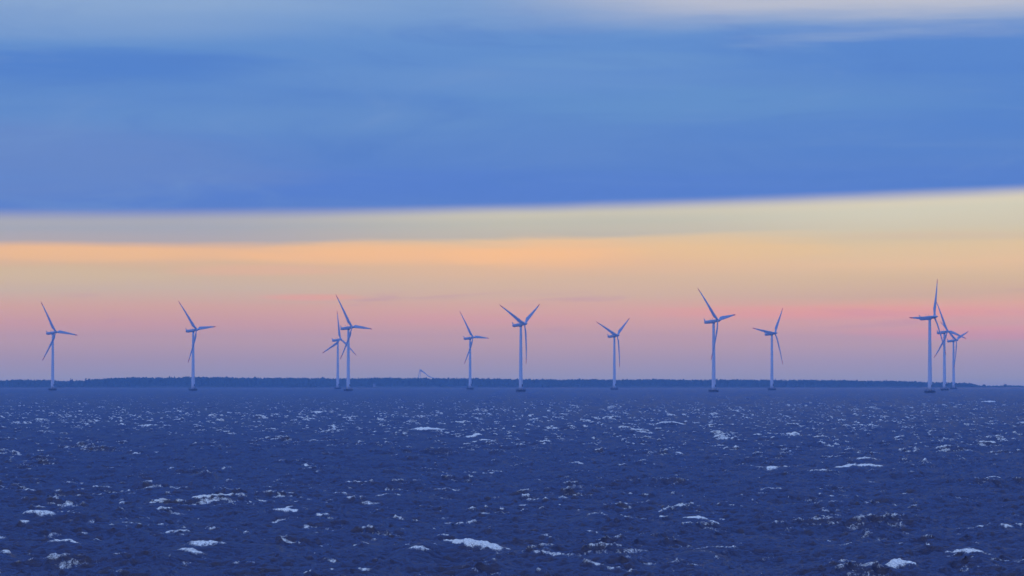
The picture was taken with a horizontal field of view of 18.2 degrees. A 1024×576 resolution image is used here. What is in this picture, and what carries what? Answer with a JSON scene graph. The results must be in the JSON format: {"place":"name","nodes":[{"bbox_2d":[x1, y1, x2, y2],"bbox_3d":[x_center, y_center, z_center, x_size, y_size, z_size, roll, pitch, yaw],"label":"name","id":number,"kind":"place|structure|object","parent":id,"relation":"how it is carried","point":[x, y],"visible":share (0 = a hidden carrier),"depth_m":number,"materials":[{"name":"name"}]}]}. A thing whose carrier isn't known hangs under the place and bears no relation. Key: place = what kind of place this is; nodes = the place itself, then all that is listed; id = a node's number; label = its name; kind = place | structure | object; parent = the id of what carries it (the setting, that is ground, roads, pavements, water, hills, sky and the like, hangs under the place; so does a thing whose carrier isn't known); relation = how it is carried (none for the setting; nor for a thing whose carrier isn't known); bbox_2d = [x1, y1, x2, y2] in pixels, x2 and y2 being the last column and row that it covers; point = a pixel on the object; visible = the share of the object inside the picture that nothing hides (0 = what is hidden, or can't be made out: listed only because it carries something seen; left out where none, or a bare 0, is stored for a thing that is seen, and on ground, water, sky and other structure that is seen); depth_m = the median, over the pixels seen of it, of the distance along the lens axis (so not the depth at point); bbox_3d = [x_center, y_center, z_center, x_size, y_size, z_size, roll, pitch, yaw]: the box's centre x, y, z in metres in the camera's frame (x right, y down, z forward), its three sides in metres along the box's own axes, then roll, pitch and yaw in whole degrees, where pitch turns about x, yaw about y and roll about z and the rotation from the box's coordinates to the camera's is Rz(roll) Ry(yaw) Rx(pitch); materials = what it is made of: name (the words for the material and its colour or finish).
{"place":"outdoors","nodes":[
{"label":"outdoors","id":0,"kind":"place"},
{"bbox_2d":[0,385,1007,387],"bbox_3d":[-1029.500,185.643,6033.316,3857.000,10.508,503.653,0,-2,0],"label":"coast","id":1,"kind":"structure","parent":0,"point":[434,386],"depth_m":5803.87},
{"bbox_2d":[0,376,981,386],"bbox_3d":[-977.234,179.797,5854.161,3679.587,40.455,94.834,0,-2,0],"label":"shore wood","id":2,"kind":"object","parent":1,"relation":"on","point":[226,381],"visible":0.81,"depth_m":5834.45,"materials":[{"name":"green plant"}]},
{"bbox_2d":[0,387,1023,575],"bbox_3d":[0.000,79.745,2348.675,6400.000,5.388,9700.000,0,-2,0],"label":"sea","id":3,"kind":"structure","parent":0,"point":[506,481],"depth_m":315.05,"materials":[{"name":"liquid"}]},
{"bbox_2d":[41,302,77,390],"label":"wind turbine","id":4,"kind":"object","parent":3,"relation":"in","point":[54,332],"visible":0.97,"depth_m":3520.12,"materials":[{"name":"paint"}]},
{"bbox_2d":[179,302,215,390],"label":"wind turbine","id":5,"kind":"object","parent":3,"relation":"in","point":[192,330],"visible":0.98,"depth_m":3360.13,"materials":[{"name":"white paint"}]},
{"bbox_2d":[323,313,355,388],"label":"wind turbine","id":6,"kind":"object","parent":3,"relation":"in","point":[337,374],"visible":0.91,"depth_m":4120.04,"materials":[{"name":"white paint"}]},
{"bbox_2d":[336,295,370,390],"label":"wind turbine","id":7,"kind":"object","parent":3,"relation":"in","point":[347,328],"visible":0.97,"depth_m":3206.22,"materials":[{"name":"white paint"}]},
{"bbox_2d":[460,312,488,389],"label":"wind turbine","id":8,"kind":"object","parent":3,"relation":"in","point":[469,353],"visible":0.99,"depth_m":3945.38,"materials":[{"name":"white paint"}]},
{"bbox_2d":[499,304,539,391],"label":"wind turbine","id":9,"kind":"object","parent":3,"relation":"in","point":[521,323],"visible":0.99,"depth_m":3023.89,"materials":[{"name":"white paint"}]},
{"bbox_2d":[597,319,628,389],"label":"wind turbine","id":10,"kind":"object","parent":3,"relation":"in","point":[613,335],"visible":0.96,"depth_m":3763.43,"materials":[{"name":"white paint"}]},
{"bbox_2d":[698,289,734,391],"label":"wind turbine","id":11,"kind":"object","parent":3,"relation":"in","point":[713,322],"visible":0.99,"depth_m":2858.12,"materials":[{"name":"white paint"}]},
{"bbox_2d":[753,308,782,389],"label":"wind turbine","id":12,"kind":"object","parent":3,"relation":"in","point":[768,333],"visible":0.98,"depth_m":3595.81,"materials":[{"name":"white paint"}]},
{"bbox_2d":[909,279,945,392],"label":"wind turbine","id":13,"kind":"object","parent":3,"relation":"in","point":[929,318],"visible":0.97,"depth_m":2697.73,"materials":[{"name":"white paint"}]},
{"bbox_2d":[934,302,965,390],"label":"wind turbine","id":14,"kind":"object","parent":3,"relation":"in","point":[943,332],"visible":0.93,"depth_m":3479.55,"materials":[{"name":"white paint"}]},
{"bbox_2d":[942,324,968,388],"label":"wind turbine","id":15,"kind":"object","parent":3,"relation":"in","point":[953,362],"visible":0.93,"depth_m":4189.50,"materials":[{"name":"white paint"}]},
{"bbox_2d":[0,0,1023,385],"label":"sky","id":16,"kind":"structure","parent":0,"point":[249,166],"materials":[{"name":"blue"}]},
{"bbox_3d":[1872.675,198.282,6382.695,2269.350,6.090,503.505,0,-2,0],"label":"low coast","id":17,"kind":"structure","parent":0,"visible":0},
{"bbox_2d":[978,385,1023,386],"bbox_3d":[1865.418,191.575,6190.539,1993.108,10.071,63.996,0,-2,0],"label":"scrub","id":18,"kind":"object","parent":17,"relation":"on","point":[1002,386],"visible":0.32,"depth_m":6184.49,"materials":[{"name":"brown plant"}]}
]}

